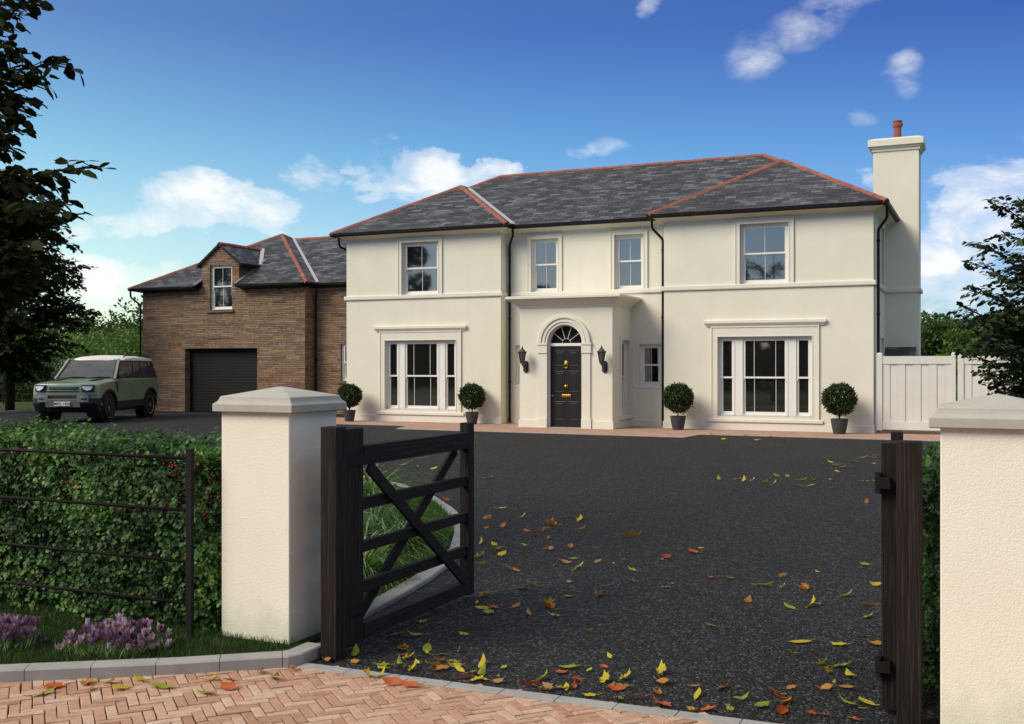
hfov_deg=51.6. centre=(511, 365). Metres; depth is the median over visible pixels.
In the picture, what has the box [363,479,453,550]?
ornamental grass
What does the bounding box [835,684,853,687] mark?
fallen leaf
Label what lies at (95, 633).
crocus clump
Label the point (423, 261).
window
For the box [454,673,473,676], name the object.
fallen leaf
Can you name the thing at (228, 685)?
fallen leaf
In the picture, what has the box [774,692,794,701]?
fallen leaf
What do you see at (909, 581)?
gate post
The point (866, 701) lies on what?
fallen leaf
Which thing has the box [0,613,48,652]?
crocus clump
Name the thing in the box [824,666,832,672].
fallen leaf
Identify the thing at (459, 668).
fallen leaf
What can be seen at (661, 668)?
fallen leaf
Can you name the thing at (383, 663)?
fallen leaf
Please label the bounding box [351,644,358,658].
fallen leaf
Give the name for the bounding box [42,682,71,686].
fallen leaf
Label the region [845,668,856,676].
fallen leaf
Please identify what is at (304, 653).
kerb
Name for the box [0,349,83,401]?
shrubs
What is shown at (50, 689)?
fallen leaf
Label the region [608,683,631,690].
fallen leaf
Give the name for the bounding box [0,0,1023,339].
sky
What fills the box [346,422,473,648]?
field gate
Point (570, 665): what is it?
fallen leaf
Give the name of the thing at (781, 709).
fallen leaf
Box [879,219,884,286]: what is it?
window
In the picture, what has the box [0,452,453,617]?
island lawn
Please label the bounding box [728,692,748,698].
fallen leaf
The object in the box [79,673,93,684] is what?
fallen leaf
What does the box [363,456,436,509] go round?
ornamental grass
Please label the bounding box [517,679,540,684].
fallen leaf
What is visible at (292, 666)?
fallen leaf
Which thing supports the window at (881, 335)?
in the house
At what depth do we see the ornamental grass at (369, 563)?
8.00 m
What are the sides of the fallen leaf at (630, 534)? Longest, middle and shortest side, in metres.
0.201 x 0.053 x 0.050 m
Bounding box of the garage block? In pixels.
[127,234,346,413]
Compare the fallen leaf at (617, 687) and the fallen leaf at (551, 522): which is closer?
the fallen leaf at (617, 687)
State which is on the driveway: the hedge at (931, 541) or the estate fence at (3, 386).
the hedge at (931, 541)
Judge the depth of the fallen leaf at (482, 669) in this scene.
5.66 m
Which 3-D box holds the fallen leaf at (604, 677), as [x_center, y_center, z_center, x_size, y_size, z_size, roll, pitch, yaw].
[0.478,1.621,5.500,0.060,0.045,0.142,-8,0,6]
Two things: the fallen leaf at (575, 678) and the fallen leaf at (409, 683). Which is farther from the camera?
the fallen leaf at (575, 678)
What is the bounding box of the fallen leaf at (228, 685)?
[220,681,242,689]
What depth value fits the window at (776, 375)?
26.84 m
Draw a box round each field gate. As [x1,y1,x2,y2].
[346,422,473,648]
[875,431,902,709]
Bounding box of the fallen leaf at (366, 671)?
[363,668,372,676]
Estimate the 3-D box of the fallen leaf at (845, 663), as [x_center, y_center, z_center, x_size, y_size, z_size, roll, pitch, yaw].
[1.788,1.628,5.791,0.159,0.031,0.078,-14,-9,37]
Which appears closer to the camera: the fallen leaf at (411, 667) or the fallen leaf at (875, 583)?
the fallen leaf at (411, 667)
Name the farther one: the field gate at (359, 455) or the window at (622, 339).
the window at (622, 339)
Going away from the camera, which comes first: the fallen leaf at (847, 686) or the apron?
the fallen leaf at (847, 686)
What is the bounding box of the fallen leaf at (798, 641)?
[790,638,815,642]
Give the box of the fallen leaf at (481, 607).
[475,606,493,608]
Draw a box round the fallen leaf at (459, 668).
[454,662,466,672]
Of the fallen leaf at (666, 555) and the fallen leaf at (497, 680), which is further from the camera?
the fallen leaf at (666, 555)
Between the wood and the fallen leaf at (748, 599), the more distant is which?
the wood
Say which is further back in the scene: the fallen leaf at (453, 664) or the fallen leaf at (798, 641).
the fallen leaf at (798, 641)
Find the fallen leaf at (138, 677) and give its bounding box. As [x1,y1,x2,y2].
[133,674,149,680]
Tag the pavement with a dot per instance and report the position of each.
(298, 696)
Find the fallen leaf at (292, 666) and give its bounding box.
[289,663,295,670]
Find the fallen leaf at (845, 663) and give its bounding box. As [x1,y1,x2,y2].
[826,661,850,665]
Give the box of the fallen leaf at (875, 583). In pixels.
[869,581,880,585]
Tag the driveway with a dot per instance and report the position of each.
(676, 499)
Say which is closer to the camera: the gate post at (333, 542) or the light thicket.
the gate post at (333, 542)
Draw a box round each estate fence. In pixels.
[0,378,54,403]
[0,448,194,637]
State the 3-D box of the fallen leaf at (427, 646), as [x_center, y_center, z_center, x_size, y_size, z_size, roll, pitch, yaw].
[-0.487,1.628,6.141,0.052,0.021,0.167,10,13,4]
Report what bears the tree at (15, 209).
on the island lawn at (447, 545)
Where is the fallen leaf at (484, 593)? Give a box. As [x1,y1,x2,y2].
[473,590,490,596]
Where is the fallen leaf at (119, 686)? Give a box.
[103,684,131,688]
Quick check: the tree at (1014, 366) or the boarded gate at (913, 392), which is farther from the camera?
the boarded gate at (913, 392)
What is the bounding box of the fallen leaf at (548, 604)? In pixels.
[540,596,560,608]
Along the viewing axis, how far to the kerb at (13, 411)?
37.23 m
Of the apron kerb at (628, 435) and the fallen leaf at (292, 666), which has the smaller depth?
the fallen leaf at (292, 666)
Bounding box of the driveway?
[0,409,939,723]
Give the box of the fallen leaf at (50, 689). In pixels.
[23,686,56,696]
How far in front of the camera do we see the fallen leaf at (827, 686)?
5.40 m
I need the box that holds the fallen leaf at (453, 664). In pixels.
[447,661,466,666]
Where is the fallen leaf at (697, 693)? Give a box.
[694,687,700,699]
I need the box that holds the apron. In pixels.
[336,417,939,440]
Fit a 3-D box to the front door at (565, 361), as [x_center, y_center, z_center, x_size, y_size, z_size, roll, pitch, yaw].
[1.429,0.560,27.942,0.910,2.140,0.120,0,0,24]
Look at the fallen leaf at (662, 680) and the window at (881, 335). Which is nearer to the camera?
the fallen leaf at (662, 680)
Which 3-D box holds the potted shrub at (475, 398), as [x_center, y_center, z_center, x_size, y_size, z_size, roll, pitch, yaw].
[-1.122,1.046,29.721,0.801,1.185,0.846,0,0,-41]
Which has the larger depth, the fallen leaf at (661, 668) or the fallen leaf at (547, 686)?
the fallen leaf at (661, 668)
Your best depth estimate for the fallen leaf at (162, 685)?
5.42 m
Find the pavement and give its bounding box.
[0,665,741,723]
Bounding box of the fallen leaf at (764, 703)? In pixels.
[749,701,769,705]
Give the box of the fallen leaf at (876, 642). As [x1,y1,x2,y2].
[869,640,880,644]
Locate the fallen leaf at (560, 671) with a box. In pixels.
[549,669,567,672]
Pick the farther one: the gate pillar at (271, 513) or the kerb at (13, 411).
the kerb at (13, 411)
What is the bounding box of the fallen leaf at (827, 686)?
[816,683,832,689]
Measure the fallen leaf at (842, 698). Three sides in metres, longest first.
0.169 x 0.052 x 0.040 m
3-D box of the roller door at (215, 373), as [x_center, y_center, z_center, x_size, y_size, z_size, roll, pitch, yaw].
[-10.108,0.525,37.376,3.180,2.250,0.004,0,0,24]
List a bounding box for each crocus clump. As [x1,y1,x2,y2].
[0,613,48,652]
[51,612,175,658]
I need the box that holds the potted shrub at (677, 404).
[662,382,693,429]
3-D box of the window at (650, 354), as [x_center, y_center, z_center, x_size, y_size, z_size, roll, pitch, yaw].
[3.737,0.030,28.550,0.850,1.200,0.215,0,0,24]
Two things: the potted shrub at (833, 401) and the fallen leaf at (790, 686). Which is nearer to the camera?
the fallen leaf at (790, 686)
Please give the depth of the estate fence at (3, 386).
44.05 m
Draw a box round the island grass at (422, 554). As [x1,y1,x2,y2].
[363,477,454,598]
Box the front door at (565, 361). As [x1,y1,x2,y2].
[550,346,580,427]
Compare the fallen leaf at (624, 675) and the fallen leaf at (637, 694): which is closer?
the fallen leaf at (637, 694)
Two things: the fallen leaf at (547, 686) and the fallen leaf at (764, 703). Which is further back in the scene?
the fallen leaf at (547, 686)
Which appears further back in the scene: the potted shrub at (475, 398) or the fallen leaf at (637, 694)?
the potted shrub at (475, 398)
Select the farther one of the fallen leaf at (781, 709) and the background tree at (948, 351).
the background tree at (948, 351)
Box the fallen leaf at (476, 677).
[465,674,483,681]
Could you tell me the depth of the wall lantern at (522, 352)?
28.03 m
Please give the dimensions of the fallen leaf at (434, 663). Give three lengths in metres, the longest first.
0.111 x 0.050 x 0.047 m
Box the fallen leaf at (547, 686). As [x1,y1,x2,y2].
[535,682,553,690]
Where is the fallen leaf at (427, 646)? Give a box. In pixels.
[423,639,431,651]
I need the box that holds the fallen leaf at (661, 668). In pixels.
[656,660,666,674]
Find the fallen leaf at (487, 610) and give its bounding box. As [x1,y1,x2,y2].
[483,607,493,612]
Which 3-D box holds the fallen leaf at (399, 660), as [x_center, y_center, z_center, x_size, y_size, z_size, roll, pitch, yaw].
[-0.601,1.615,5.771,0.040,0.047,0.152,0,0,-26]
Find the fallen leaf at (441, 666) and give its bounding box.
[431,664,448,668]
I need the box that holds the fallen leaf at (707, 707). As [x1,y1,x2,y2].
[690,704,716,710]
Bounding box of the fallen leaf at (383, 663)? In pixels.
[373,661,396,665]
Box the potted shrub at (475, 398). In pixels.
[457,382,486,423]
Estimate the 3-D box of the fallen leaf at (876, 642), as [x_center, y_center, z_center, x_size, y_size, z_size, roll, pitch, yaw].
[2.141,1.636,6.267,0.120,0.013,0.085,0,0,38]
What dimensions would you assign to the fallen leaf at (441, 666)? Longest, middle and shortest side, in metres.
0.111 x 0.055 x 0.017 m
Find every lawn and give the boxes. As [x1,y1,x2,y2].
[0,395,34,410]
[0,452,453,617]
[0,593,320,663]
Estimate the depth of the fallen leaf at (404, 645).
6.17 m
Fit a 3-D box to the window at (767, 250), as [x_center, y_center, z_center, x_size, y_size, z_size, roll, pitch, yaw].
[6.395,-2.894,26.833,1.476,1.668,0.245,0,0,24]
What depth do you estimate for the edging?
5.25 m
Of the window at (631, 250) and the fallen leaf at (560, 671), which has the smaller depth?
the fallen leaf at (560, 671)
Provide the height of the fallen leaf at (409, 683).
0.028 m
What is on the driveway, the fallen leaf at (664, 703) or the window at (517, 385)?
the fallen leaf at (664, 703)
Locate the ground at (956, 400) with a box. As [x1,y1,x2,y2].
[618,384,957,703]
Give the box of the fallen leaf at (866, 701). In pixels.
[858,696,879,705]
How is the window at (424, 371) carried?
in the house
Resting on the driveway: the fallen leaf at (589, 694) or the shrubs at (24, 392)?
the fallen leaf at (589, 694)
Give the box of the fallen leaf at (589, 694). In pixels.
[582,693,601,695]
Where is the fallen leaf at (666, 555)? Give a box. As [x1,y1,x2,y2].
[661,554,673,557]
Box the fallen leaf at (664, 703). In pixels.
[653,695,671,705]
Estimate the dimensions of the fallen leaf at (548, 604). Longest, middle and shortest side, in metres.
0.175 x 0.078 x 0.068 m
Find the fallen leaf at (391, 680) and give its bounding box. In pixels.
[382,677,407,684]
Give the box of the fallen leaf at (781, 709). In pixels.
[776,702,790,713]
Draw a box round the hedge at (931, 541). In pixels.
[923,440,939,695]
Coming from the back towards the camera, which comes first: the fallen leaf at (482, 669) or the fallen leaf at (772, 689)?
the fallen leaf at (482, 669)
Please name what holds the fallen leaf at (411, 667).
on the driveway
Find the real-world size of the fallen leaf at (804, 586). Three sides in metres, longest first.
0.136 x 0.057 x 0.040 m
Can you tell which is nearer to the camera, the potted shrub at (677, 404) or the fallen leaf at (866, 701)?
the fallen leaf at (866, 701)
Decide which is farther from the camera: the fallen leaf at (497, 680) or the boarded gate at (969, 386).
the boarded gate at (969, 386)
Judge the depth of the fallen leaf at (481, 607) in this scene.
7.16 m
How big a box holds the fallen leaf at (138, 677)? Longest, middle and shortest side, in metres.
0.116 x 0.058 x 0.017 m
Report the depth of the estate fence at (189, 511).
6.32 m
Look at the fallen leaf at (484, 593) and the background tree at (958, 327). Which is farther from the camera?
the background tree at (958, 327)
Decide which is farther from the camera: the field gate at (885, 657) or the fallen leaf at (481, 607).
the fallen leaf at (481, 607)
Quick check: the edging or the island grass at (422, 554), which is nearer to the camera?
the edging
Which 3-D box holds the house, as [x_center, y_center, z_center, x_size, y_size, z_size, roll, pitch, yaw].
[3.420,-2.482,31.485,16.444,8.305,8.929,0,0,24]
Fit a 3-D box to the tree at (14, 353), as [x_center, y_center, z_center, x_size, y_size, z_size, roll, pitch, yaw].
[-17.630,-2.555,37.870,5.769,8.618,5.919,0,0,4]
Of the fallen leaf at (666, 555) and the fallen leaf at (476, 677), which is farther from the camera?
the fallen leaf at (666, 555)
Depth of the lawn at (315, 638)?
6.09 m
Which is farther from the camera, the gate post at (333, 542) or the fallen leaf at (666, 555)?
the fallen leaf at (666, 555)
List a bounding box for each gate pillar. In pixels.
[212,386,346,643]
[929,394,1023,723]
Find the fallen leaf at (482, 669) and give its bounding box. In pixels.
[478,663,485,676]
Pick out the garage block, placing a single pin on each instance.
(221, 319)
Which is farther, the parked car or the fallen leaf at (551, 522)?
the parked car
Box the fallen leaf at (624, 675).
[618,668,630,680]
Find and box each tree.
[0,0,116,326]
[0,182,102,410]
[921,310,963,355]
[928,327,1002,385]
[944,320,969,345]
[946,195,1023,398]
[962,308,1022,353]
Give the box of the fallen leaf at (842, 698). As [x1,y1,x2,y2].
[837,690,867,708]
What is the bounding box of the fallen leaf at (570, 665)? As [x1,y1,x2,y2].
[558,663,581,667]
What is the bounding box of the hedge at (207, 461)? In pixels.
[0,412,221,632]
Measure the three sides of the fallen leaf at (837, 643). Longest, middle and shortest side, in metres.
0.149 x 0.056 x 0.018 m
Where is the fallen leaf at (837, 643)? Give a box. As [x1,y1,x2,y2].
[831,642,852,644]
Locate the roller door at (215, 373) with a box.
[190,348,256,411]
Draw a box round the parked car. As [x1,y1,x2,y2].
[32,355,158,422]
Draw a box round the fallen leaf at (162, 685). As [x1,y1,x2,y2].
[142,679,171,688]
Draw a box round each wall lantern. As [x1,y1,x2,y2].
[518,346,527,371]
[597,345,606,372]
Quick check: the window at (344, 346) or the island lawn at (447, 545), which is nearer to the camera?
the island lawn at (447, 545)
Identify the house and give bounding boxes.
[329,120,925,432]
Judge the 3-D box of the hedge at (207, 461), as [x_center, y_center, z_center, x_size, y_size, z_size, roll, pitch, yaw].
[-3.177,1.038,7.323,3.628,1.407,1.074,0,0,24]
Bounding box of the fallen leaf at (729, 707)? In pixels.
[726,703,733,711]
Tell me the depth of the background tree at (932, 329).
51.16 m
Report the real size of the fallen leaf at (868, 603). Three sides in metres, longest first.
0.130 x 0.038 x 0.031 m
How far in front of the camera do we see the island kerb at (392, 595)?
7.88 m
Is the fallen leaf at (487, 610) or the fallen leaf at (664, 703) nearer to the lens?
the fallen leaf at (664, 703)
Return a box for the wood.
[4,295,142,350]
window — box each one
[206,265,233,312]
[337,344,346,383]
[373,325,466,415]
[397,236,442,294]
[511,345,519,387]
[527,234,561,291]
[610,229,647,289]
[619,336,632,419]
[634,344,661,388]
[704,318,826,423]
[735,216,793,283]
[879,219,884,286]
[880,333,884,355]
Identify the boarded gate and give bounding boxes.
[876,352,955,430]
[958,354,1020,399]
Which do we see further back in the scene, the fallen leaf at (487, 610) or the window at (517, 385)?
the window at (517, 385)
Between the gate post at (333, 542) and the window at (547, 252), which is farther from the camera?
the window at (547, 252)
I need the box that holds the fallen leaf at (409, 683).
[400,680,424,686]
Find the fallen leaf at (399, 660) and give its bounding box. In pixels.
[397,655,405,666]
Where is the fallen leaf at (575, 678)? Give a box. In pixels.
[571,676,584,680]
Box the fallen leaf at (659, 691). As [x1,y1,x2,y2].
[653,688,662,693]
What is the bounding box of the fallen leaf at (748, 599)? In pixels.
[744,595,751,602]
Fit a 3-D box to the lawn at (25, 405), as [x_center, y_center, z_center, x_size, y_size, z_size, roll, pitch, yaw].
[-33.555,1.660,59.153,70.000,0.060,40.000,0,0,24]
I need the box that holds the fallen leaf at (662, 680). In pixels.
[653,675,668,683]
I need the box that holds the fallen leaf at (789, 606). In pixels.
[784,602,797,609]
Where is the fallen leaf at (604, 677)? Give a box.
[598,670,609,683]
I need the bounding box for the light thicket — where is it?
[15,328,142,367]
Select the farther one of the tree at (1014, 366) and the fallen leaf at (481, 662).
the tree at (1014, 366)
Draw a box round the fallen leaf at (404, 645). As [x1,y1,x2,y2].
[397,642,412,647]
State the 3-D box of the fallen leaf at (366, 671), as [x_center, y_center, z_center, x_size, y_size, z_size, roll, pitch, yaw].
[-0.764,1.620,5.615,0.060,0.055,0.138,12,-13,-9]
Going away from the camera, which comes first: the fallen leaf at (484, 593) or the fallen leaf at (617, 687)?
the fallen leaf at (617, 687)
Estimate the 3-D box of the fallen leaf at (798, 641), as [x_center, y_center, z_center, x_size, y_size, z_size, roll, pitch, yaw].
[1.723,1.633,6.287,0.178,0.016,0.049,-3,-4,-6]
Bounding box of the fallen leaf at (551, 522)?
[545,517,561,525]
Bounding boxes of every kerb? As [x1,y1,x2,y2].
[0,409,35,412]
[0,642,320,683]
[93,456,459,643]
[348,424,933,440]
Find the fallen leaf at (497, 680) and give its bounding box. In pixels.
[489,677,503,682]
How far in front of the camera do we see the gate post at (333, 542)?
5.93 m
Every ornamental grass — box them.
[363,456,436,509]
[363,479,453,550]
[363,524,432,589]
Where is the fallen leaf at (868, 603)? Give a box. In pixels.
[862,601,879,604]
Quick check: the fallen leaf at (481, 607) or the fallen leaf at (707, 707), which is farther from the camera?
the fallen leaf at (481, 607)
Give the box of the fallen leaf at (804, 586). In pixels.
[797,583,809,589]
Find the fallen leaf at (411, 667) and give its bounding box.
[408,659,415,672]
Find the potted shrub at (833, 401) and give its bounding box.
[820,382,857,433]
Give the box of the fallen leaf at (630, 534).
[623,531,641,536]
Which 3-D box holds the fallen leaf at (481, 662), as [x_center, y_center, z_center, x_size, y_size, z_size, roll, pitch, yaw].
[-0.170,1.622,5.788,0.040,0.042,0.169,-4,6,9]
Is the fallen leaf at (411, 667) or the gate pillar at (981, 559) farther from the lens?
the fallen leaf at (411, 667)
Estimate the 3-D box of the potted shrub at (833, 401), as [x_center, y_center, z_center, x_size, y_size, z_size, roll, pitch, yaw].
[7.862,1.004,25.447,0.905,1.267,0.856,0,0,6]
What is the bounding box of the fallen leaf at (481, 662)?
[478,653,485,667]
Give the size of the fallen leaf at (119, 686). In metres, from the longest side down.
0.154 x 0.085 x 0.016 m
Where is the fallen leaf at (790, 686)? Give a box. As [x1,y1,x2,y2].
[783,684,795,688]
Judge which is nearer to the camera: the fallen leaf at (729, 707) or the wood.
the fallen leaf at (729, 707)
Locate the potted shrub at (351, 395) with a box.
[336,382,362,420]
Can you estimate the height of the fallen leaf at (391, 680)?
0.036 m
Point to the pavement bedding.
(80, 704)
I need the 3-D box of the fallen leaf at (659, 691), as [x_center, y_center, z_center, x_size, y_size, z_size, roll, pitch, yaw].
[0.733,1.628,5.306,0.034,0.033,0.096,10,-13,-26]
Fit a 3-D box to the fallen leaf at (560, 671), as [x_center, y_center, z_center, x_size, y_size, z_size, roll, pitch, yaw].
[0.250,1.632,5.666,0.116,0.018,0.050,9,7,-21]
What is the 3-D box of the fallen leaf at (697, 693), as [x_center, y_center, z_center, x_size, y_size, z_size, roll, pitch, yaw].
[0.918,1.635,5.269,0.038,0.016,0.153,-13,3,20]
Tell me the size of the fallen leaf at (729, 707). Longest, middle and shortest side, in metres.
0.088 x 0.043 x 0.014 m
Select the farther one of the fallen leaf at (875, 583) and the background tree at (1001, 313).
the background tree at (1001, 313)
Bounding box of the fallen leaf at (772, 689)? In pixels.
[765,683,782,693]
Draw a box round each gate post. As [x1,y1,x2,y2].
[321,426,345,661]
[896,440,922,723]
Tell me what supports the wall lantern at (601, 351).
attached to the house
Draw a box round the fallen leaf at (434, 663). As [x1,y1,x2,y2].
[427,660,438,665]
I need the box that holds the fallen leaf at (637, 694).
[624,690,651,695]
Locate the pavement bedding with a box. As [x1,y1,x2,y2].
[7,678,247,723]
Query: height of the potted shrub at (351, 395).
1.152 m
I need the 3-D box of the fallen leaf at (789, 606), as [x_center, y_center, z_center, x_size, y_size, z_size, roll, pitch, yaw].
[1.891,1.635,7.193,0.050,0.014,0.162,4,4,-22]
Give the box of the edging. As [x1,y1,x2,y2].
[297,663,777,723]
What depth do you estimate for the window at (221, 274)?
37.26 m

